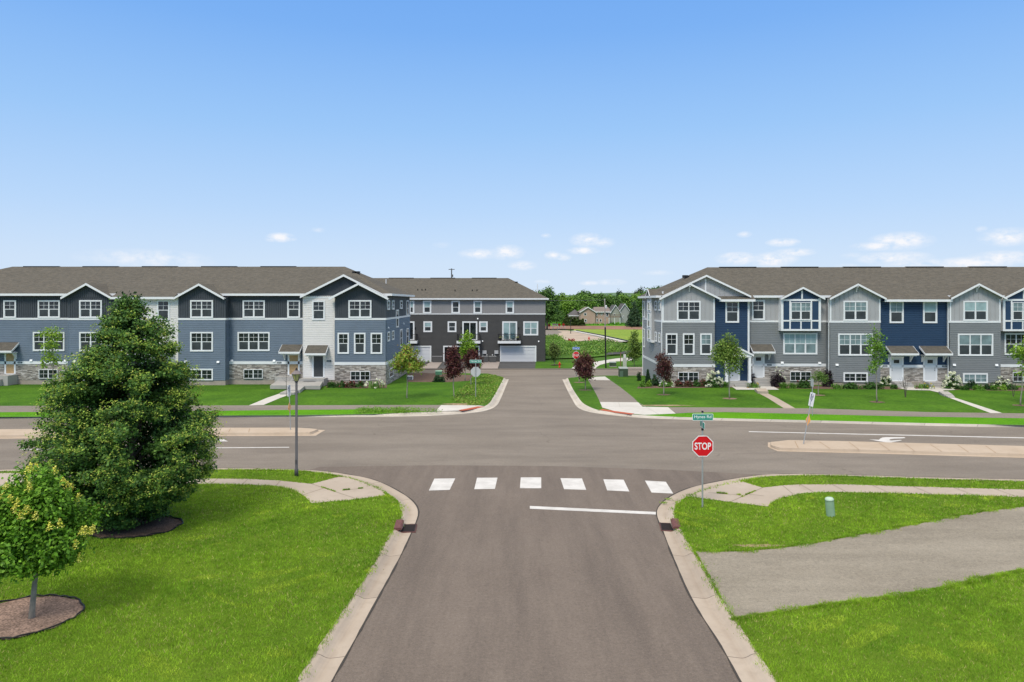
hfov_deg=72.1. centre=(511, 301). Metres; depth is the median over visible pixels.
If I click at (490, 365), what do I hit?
paving
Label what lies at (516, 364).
driveway
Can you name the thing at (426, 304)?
window
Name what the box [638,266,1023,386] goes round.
townhouse row
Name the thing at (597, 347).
tall weeds
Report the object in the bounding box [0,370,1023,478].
road
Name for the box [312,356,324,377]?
door
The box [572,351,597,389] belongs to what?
plum tree
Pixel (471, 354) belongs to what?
plum tree
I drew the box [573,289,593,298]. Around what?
distant tree
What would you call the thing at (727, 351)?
young tree
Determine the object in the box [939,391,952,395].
step
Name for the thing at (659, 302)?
window
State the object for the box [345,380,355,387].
shrub
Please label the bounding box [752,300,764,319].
window
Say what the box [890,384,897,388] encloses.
shrub
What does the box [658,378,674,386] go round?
hydrangea
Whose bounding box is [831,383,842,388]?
shrub
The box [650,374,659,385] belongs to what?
shrub
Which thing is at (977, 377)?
window
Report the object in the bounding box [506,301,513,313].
window
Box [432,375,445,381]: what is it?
shrub
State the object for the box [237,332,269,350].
window
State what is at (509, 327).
balcony door
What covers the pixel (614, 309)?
house
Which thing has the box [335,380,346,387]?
shrub
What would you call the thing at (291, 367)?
door
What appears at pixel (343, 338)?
window
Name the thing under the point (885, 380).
hydrangea
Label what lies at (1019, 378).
window
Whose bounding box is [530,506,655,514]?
stop line
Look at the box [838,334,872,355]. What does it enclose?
window
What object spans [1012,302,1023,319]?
window
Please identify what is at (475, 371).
stop sign
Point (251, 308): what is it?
window
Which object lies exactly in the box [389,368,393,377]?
window
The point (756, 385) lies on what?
shrub
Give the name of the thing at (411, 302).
window
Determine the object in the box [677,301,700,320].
window
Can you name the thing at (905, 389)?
bare sapling
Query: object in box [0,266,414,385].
townhouse row
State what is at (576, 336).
construction ground
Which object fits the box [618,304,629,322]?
house
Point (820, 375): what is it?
young tree
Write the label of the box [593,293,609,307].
distant tree
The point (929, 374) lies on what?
door
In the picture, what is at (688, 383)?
shrub
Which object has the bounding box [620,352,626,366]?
utility pillar
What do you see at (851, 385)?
shrub
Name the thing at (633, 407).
sidewalk
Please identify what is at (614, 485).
crosswalk bar
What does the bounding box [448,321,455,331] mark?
window
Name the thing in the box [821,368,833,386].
shrub
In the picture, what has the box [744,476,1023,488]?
verge
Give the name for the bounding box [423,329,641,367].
ground
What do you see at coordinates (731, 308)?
window
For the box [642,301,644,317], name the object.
window
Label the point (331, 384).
shrub
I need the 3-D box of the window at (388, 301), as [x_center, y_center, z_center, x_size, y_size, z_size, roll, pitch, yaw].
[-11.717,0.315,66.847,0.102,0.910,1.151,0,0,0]
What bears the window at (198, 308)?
in the townhouse row at (259, 325)
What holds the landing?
on the lawn at (423, 393)
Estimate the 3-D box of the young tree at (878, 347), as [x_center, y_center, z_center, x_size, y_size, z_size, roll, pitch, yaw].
[27.265,4.628,52.703,2.240,6.091,1.745,0,0,0]
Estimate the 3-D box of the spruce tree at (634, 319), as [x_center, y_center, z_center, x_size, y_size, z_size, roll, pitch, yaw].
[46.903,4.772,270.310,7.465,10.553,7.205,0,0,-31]
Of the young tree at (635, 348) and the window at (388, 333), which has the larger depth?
the young tree at (635, 348)
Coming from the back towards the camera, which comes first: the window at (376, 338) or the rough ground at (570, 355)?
the rough ground at (570, 355)
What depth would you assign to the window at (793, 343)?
65.89 m
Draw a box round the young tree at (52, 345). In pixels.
[36,325,64,388]
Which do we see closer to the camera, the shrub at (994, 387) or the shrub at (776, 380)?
the shrub at (994, 387)
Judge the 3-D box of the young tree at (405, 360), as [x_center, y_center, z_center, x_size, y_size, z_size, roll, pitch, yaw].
[-8.218,5.380,54.785,2.836,4.586,3.263,0,0,22]
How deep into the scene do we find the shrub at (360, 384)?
63.25 m
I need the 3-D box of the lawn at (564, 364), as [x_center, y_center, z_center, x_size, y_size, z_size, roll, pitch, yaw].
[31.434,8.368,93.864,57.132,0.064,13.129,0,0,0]
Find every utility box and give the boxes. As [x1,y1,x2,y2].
[435,370,441,374]
[609,361,616,366]
[618,367,627,376]
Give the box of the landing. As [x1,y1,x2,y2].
[270,381,322,388]
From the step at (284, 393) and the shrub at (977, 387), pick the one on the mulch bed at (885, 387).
the shrub at (977, 387)
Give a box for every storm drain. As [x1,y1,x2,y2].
[394,519,416,532]
[659,518,680,531]
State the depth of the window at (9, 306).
66.40 m
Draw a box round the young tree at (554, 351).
[546,342,560,365]
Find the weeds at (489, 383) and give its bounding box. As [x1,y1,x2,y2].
[451,374,503,405]
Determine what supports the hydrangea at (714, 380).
on the mulch bed at (885, 387)
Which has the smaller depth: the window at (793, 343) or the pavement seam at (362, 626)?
the pavement seam at (362, 626)
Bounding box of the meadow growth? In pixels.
[545,321,641,324]
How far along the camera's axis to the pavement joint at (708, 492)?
28.00 m
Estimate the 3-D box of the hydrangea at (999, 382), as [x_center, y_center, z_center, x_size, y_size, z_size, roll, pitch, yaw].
[44.770,7.285,64.480,1.987,1.106,1.546,0,0,0]
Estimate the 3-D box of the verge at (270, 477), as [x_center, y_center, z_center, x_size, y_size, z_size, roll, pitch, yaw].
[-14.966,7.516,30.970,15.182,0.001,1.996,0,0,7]
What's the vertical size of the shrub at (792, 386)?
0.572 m
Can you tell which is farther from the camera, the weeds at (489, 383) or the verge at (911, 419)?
the weeds at (489, 383)
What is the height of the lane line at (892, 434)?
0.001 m
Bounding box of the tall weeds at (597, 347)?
[545,334,641,355]
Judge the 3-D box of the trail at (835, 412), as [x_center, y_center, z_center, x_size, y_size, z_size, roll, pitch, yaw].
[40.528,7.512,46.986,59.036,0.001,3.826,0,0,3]
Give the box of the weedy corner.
[452,376,501,404]
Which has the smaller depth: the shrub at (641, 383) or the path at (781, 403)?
the path at (781, 403)
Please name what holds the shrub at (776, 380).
on the mulch bed at (885, 387)
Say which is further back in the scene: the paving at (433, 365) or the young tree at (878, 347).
the paving at (433, 365)
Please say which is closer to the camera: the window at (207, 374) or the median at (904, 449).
the median at (904, 449)
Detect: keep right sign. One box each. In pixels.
[287,385,290,429]
[803,392,814,443]
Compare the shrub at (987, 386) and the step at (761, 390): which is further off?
the shrub at (987, 386)
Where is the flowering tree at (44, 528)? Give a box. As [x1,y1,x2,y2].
[0,457,108,618]
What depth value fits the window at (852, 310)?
64.88 m
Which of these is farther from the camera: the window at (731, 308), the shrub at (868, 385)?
the window at (731, 308)
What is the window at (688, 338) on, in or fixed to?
in the townhouse row at (935, 324)
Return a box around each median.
[0,428,324,438]
[768,440,1023,457]
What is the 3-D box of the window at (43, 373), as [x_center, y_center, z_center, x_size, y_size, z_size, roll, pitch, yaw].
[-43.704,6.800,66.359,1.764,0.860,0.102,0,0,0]
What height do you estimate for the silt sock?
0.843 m
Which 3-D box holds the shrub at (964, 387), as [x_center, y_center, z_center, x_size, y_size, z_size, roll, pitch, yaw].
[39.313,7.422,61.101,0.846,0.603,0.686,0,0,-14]
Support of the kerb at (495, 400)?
on the road at (536, 418)
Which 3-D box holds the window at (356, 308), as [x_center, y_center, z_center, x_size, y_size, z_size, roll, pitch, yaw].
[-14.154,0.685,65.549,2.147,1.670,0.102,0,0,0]
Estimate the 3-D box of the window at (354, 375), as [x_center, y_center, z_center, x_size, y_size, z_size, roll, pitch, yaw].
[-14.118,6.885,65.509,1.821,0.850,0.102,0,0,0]
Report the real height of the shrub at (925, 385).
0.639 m
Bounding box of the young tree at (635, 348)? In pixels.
[625,327,641,365]
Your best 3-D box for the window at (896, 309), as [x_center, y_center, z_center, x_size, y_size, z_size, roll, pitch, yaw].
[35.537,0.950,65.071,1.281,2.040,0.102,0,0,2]
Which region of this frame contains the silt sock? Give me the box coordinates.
[576,330,628,341]
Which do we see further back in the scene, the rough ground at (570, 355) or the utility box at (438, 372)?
the rough ground at (570, 355)
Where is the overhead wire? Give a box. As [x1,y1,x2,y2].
[545,300,582,300]
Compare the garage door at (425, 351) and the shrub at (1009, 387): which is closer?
the shrub at (1009, 387)
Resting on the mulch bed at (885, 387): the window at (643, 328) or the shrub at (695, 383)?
the shrub at (695, 383)
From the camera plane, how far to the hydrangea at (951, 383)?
61.96 m
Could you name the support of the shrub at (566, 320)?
on the soil bank at (594, 327)
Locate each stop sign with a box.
[470,358,481,396]
[573,347,579,358]
[692,411,712,506]
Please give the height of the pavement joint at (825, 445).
0.001 m
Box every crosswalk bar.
[429,478,454,490]
[474,478,496,488]
[520,477,540,487]
[561,478,585,489]
[603,479,628,490]
[645,481,672,492]
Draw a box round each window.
[3,300,16,317]
[33,332,64,350]
[38,300,59,317]
[39,369,57,378]
[79,300,101,317]
[79,332,101,351]
[157,300,169,319]
[190,300,212,317]
[190,332,212,351]
[190,369,212,379]
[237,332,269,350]
[243,300,264,317]
[243,369,262,378]
[287,300,299,317]
[312,301,324,319]
[337,333,348,353]
[348,300,371,317]
[350,371,369,379]
[354,333,365,353]
[371,333,381,353]
[387,300,389,309]
[387,331,389,341]
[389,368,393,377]
[396,310,398,327]
[400,329,402,346]
[406,300,408,315]
[406,328,408,344]
[410,301,413,313]
[423,301,430,313]
[423,321,431,331]
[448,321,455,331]
[451,301,459,313]
[473,301,481,313]
[479,321,487,331]
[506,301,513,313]
[523,321,537,334]
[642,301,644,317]
[643,328,644,346]
[658,301,660,310]
[666,333,677,354]
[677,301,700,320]
[678,372,698,380]
[683,333,694,354]
[700,333,711,354]
[725,302,738,322]
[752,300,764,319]
[783,333,817,354]
[790,371,810,380]
[791,302,810,319]
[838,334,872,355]
[843,301,867,320]
[843,372,867,381]
[889,302,903,322]
[923,302,936,322]
[957,334,992,355]
[963,301,987,320]
[963,373,987,382]
[1004,333,1023,354]
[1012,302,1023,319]
[1012,372,1023,381]
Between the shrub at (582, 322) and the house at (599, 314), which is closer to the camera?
the shrub at (582, 322)
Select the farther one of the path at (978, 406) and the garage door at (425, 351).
the garage door at (425, 351)
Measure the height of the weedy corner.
0.551 m
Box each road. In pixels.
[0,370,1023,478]
[310,465,760,681]
[545,330,560,334]
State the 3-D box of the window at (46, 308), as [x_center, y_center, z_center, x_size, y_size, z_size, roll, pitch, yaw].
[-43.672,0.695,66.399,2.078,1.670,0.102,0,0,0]
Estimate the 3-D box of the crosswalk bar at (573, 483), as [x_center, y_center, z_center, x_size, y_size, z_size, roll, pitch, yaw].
[2.562,7.641,29.546,0.930,0.001,1.888,0,0,0]
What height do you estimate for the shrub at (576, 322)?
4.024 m
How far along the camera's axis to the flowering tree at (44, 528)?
16.27 m
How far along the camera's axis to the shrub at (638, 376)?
70.28 m
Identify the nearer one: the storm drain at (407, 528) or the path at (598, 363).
the storm drain at (407, 528)
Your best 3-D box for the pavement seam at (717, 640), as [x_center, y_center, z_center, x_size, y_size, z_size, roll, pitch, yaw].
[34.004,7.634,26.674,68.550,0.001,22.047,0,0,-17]
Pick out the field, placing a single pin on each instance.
(625, 334)
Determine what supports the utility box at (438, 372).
on the mulch bed at (424, 377)
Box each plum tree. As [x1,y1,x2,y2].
[442,345,465,396]
[462,347,484,384]
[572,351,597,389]
[654,349,673,394]
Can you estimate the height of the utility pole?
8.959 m
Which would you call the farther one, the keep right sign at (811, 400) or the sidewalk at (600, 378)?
the sidewalk at (600, 378)
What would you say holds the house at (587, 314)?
on the meadow
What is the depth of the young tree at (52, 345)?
53.45 m
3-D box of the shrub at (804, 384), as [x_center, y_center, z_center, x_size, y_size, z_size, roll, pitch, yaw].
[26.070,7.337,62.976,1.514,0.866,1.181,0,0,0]
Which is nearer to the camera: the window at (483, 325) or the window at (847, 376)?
the window at (847, 376)
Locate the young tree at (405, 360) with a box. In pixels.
[387,341,428,397]
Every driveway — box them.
[438,362,479,367]
[498,362,535,367]
[696,506,1023,616]
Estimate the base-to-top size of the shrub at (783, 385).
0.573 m
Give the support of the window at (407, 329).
in the townhouse row at (259, 325)
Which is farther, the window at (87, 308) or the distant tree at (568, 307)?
the distant tree at (568, 307)
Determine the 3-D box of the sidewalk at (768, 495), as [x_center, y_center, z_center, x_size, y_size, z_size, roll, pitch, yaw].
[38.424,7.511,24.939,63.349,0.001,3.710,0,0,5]
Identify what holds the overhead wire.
attached to the townhouse row at (445, 313)
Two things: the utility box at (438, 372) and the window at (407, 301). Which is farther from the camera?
the window at (407, 301)
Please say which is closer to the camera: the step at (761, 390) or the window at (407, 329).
the step at (761, 390)
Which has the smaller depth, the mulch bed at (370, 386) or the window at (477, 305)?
the mulch bed at (370, 386)
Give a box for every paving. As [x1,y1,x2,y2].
[423,362,441,367]
[481,362,499,367]
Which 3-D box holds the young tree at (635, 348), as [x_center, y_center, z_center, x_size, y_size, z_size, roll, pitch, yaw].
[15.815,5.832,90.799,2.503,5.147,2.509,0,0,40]
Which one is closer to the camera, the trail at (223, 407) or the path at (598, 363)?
the trail at (223, 407)
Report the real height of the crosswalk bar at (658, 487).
0.001 m
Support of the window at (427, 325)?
in the townhouse row at (445, 313)
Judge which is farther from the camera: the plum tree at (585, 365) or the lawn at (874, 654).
the plum tree at (585, 365)
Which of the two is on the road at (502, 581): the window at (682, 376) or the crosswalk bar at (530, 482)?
the crosswalk bar at (530, 482)
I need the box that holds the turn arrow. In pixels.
[870,437,904,441]
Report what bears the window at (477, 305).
in the townhouse row at (445, 313)
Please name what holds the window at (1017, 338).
in the townhouse row at (935, 324)
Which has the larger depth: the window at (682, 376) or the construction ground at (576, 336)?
the construction ground at (576, 336)
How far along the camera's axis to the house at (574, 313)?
309.11 m
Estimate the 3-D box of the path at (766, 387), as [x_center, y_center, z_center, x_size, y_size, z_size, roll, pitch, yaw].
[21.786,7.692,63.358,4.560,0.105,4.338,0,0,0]
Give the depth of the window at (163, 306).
65.55 m
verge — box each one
[0,409,434,416]
[1,470,335,482]
[650,412,1023,424]
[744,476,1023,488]
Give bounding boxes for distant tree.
[533,285,564,329]
[552,293,565,321]
[558,295,578,319]
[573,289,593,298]
[578,293,599,309]
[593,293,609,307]
[607,295,624,306]
[618,293,635,312]
[628,291,642,301]
[632,285,644,293]
[635,297,642,320]
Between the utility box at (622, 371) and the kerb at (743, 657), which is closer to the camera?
the kerb at (743, 657)
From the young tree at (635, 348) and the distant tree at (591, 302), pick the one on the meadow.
the distant tree at (591, 302)
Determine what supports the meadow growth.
on the meadow
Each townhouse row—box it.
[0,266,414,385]
[374,278,548,362]
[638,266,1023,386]
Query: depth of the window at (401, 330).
74.66 m
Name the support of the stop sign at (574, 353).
on the lawn at (922, 400)
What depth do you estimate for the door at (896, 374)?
65.07 m
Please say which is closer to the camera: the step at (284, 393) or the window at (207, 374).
the step at (284, 393)
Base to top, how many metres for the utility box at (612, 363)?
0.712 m
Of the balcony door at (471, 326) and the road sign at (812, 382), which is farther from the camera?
the balcony door at (471, 326)
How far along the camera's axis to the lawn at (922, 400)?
54.72 m
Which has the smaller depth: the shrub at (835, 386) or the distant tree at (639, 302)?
the shrub at (835, 386)
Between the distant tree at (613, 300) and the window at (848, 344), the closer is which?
the window at (848, 344)
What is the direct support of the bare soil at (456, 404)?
on the lawn at (423, 393)
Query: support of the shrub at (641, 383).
on the mulch bed at (885, 387)
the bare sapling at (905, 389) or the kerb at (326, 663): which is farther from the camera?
the bare sapling at (905, 389)
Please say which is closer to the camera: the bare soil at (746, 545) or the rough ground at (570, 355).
the bare soil at (746, 545)
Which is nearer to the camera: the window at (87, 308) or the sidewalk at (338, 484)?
the sidewalk at (338, 484)
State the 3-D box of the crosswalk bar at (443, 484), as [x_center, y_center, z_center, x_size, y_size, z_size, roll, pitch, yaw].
[-2.911,7.641,29.476,0.912,0.001,1.969,0,0,0]
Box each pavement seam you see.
[267,468,419,681]
[656,473,994,681]
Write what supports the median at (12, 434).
on the road at (536, 418)
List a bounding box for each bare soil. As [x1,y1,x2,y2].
[446,403,466,404]
[641,405,694,405]
[737,544,776,546]
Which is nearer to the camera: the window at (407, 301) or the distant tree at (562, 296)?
the window at (407, 301)
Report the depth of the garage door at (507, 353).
98.81 m
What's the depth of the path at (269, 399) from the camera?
54.07 m
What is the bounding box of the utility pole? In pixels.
[604,299,606,367]
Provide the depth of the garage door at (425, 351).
98.81 m
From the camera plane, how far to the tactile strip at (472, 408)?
49.48 m
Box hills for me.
[565,293,633,297]
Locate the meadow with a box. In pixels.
[551,325,624,325]
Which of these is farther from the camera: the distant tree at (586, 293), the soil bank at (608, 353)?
the distant tree at (586, 293)
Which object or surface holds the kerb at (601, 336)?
on the field
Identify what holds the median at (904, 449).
on the road at (536, 418)
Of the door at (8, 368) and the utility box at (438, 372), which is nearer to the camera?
the door at (8, 368)
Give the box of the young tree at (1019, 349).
[1004,336,1023,404]
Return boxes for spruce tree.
[10,290,226,535]
[624,302,641,326]
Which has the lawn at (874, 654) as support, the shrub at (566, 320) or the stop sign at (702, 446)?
the stop sign at (702, 446)
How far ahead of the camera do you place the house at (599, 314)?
301.00 m
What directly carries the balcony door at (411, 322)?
in the townhouse row at (445, 313)
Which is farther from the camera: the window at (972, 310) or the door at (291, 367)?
the door at (291, 367)
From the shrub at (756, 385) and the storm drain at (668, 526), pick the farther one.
the shrub at (756, 385)
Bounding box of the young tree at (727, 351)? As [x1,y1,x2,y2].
[708,329,746,398]
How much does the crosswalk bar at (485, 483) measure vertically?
0.001 m
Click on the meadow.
(596, 325)
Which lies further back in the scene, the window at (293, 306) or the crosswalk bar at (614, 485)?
the window at (293, 306)
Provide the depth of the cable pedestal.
24.60 m
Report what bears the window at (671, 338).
in the townhouse row at (935, 324)
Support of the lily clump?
on the mulch bed at (370, 386)
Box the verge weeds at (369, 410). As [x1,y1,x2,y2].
[353,405,442,413]
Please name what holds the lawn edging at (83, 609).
on the mulch bed at (52, 610)
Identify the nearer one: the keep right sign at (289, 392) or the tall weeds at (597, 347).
the keep right sign at (289, 392)
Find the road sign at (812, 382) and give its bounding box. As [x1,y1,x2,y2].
[811,378,813,414]
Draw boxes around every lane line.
[20,447,288,449]
[749,431,1023,437]
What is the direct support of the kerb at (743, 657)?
on the road at (536, 418)
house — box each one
[567,309,578,318]
[578,307,594,323]
[592,307,610,323]
[609,305,620,322]
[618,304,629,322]
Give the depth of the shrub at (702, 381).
64.03 m
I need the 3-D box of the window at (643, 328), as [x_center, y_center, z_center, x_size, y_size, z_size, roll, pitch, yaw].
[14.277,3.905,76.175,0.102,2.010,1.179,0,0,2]
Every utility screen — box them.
[432,356,441,361]
[482,356,487,361]
[489,356,495,361]
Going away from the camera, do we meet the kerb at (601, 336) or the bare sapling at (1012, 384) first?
the bare sapling at (1012, 384)
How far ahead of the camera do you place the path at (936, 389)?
61.31 m
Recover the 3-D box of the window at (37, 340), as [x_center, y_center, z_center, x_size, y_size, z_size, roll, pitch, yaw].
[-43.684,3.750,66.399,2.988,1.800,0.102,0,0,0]
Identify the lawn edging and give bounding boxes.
[0,593,84,638]
[85,515,183,538]
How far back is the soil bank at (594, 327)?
260.79 m
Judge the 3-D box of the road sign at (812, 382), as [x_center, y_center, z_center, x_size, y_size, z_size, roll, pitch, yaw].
[19.862,6.345,46.589,0.050,2.550,0.500,0,0,0]
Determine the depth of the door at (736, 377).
65.53 m
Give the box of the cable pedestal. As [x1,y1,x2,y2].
[825,497,834,516]
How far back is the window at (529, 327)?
98.74 m
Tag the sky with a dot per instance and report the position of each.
(571, 147)
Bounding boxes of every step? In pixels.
[280,390,294,394]
[291,386,304,392]
[755,388,767,393]
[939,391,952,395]
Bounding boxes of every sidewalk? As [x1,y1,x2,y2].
[0,473,384,502]
[437,405,479,410]
[589,376,608,379]
[600,402,675,414]
[691,481,1023,505]
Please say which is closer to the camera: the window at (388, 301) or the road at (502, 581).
the road at (502, 581)
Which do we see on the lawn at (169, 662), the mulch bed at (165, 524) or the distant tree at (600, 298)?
the mulch bed at (165, 524)
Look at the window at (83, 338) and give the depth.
65.55 m
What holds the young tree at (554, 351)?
on the lawn at (564, 364)
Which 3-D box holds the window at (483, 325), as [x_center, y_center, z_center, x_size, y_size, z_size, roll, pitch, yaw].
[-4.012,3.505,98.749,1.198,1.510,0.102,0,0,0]
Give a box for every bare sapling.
[898,374,910,396]
[1009,371,1018,396]
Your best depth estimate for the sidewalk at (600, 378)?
72.81 m
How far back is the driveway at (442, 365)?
92.44 m
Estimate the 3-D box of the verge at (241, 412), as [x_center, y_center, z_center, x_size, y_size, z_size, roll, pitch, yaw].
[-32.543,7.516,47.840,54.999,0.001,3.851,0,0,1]
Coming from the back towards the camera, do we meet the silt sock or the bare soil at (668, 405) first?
the silt sock
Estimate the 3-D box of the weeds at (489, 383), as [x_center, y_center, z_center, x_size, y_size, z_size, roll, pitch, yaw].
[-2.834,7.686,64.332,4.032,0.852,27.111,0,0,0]
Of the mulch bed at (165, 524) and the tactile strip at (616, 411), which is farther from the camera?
the tactile strip at (616, 411)
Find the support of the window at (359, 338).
in the townhouse row at (259, 325)
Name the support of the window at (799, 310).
in the townhouse row at (935, 324)
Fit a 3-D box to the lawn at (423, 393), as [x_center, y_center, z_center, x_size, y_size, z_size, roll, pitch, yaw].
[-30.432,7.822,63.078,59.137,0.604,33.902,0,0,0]
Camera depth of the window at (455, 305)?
98.72 m
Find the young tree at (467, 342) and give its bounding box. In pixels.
[458,330,478,380]
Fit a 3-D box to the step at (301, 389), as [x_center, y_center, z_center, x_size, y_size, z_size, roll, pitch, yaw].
[-18.528,7.490,60.202,1.289,0.280,3.167,0,0,-10]
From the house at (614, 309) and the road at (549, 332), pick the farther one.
the house at (614, 309)
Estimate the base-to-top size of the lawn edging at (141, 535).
0.093 m
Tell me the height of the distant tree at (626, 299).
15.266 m
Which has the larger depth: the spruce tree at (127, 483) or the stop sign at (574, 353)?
the stop sign at (574, 353)
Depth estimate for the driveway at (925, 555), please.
20.20 m
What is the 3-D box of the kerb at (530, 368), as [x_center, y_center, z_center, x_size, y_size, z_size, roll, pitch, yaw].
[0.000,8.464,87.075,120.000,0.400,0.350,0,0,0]
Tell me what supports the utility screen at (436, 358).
on the paving at (433, 365)
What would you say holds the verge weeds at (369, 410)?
on the verge at (241, 412)
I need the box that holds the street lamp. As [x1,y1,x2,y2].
[291,367,301,475]
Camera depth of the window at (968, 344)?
64.55 m
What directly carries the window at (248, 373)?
in the townhouse row at (259, 325)
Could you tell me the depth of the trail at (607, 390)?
59.03 m
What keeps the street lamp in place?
on the verge at (270, 477)
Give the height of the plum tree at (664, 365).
3.892 m
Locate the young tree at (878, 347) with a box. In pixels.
[863,323,892,401]
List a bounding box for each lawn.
[0,373,501,410]
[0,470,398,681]
[535,361,641,367]
[568,376,1023,424]
[675,476,1023,681]
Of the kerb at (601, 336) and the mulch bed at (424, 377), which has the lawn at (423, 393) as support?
the mulch bed at (424, 377)
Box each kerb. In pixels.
[0,378,508,418]
[0,468,417,681]
[422,368,641,369]
[562,378,1023,426]
[573,331,627,341]
[657,474,1023,681]
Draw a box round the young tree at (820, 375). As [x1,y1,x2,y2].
[808,370,828,394]
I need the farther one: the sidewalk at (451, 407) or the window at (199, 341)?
the window at (199, 341)
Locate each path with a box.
[251,394,285,404]
[573,357,631,367]
[732,386,778,389]
[761,393,793,407]
[901,387,954,391]
[951,398,1000,412]
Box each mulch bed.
[0,595,82,639]
[88,517,181,538]
[326,385,386,387]
[407,373,472,381]
[637,385,1023,390]
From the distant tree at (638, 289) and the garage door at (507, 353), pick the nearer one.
the garage door at (507, 353)
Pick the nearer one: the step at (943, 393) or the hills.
the step at (943, 393)
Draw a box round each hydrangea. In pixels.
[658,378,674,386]
[703,370,724,387]
[880,375,891,385]
[941,371,961,388]
[990,376,1011,386]
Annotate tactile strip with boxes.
[461,406,484,410]
[601,409,633,413]
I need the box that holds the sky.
[0,0,1023,294]
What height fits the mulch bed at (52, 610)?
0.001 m
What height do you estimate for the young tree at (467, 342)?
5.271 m
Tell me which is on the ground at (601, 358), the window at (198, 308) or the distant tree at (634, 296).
the distant tree at (634, 296)
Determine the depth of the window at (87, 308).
65.55 m
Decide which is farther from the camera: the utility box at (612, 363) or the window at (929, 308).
the utility box at (612, 363)
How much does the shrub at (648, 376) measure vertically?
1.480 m
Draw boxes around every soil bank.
[548,326,641,328]
[606,351,628,354]
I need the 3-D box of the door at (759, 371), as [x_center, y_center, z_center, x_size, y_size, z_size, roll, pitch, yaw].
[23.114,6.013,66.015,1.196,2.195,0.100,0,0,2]
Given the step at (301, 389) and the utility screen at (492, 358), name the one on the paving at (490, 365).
the utility screen at (492, 358)
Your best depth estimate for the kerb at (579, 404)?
45.03 m
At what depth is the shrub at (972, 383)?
62.06 m
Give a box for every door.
[4,351,15,373]
[288,355,299,374]
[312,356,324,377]
[410,321,414,339]
[410,346,430,361]
[462,321,476,339]
[500,346,535,361]
[502,321,516,339]
[728,358,739,380]
[752,354,764,377]
[889,357,903,380]
[923,357,937,380]
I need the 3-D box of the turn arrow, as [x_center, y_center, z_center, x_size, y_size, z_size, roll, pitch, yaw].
[21.075,7.641,39.235,2.316,0.001,1.153,0,0,-33]
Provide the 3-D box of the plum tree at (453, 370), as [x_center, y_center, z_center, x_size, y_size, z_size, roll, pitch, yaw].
[-4.578,5.504,54.928,2.018,4.333,1.924,0,0,0]
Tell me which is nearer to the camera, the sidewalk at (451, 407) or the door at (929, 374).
the sidewalk at (451, 407)
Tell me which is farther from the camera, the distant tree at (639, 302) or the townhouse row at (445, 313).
the distant tree at (639, 302)
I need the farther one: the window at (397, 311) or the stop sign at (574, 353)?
the stop sign at (574, 353)
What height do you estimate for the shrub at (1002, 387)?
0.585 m
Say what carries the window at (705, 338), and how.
in the townhouse row at (935, 324)
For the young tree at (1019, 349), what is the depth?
51.08 m
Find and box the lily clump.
[364,378,385,388]
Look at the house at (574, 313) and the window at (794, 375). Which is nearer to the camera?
the window at (794, 375)
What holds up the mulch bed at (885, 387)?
on the lawn at (922, 400)
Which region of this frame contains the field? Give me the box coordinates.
[574,329,641,342]
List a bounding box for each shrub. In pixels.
[327,380,335,387]
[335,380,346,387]
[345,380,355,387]
[355,380,364,387]
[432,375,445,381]
[562,316,573,325]
[573,317,579,325]
[578,318,585,325]
[636,372,641,380]
[639,380,645,386]
[644,369,651,383]
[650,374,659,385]
[675,379,683,386]
[683,379,692,386]
[692,379,700,386]
[700,378,706,386]
[746,382,758,387]
[769,366,786,386]
[779,382,788,388]
[789,383,797,388]
[796,379,811,387]
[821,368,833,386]
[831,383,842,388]
[842,382,861,389]
[860,381,883,389]
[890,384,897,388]
[914,383,934,389]
[960,384,969,389]
[965,380,976,388]
[972,384,985,389]
[983,384,990,389]
[990,384,998,389]
[998,384,1006,389]
[1007,384,1017,389]
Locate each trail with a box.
[0,405,440,411]
[588,380,636,401]
[668,407,1023,417]
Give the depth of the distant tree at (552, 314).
232.67 m
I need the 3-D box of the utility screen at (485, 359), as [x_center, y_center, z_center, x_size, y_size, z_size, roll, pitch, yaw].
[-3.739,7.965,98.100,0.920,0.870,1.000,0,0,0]
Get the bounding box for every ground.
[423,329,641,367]
[546,341,641,358]
[553,330,615,341]
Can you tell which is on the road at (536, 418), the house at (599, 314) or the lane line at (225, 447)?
the lane line at (225, 447)
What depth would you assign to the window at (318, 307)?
65.86 m

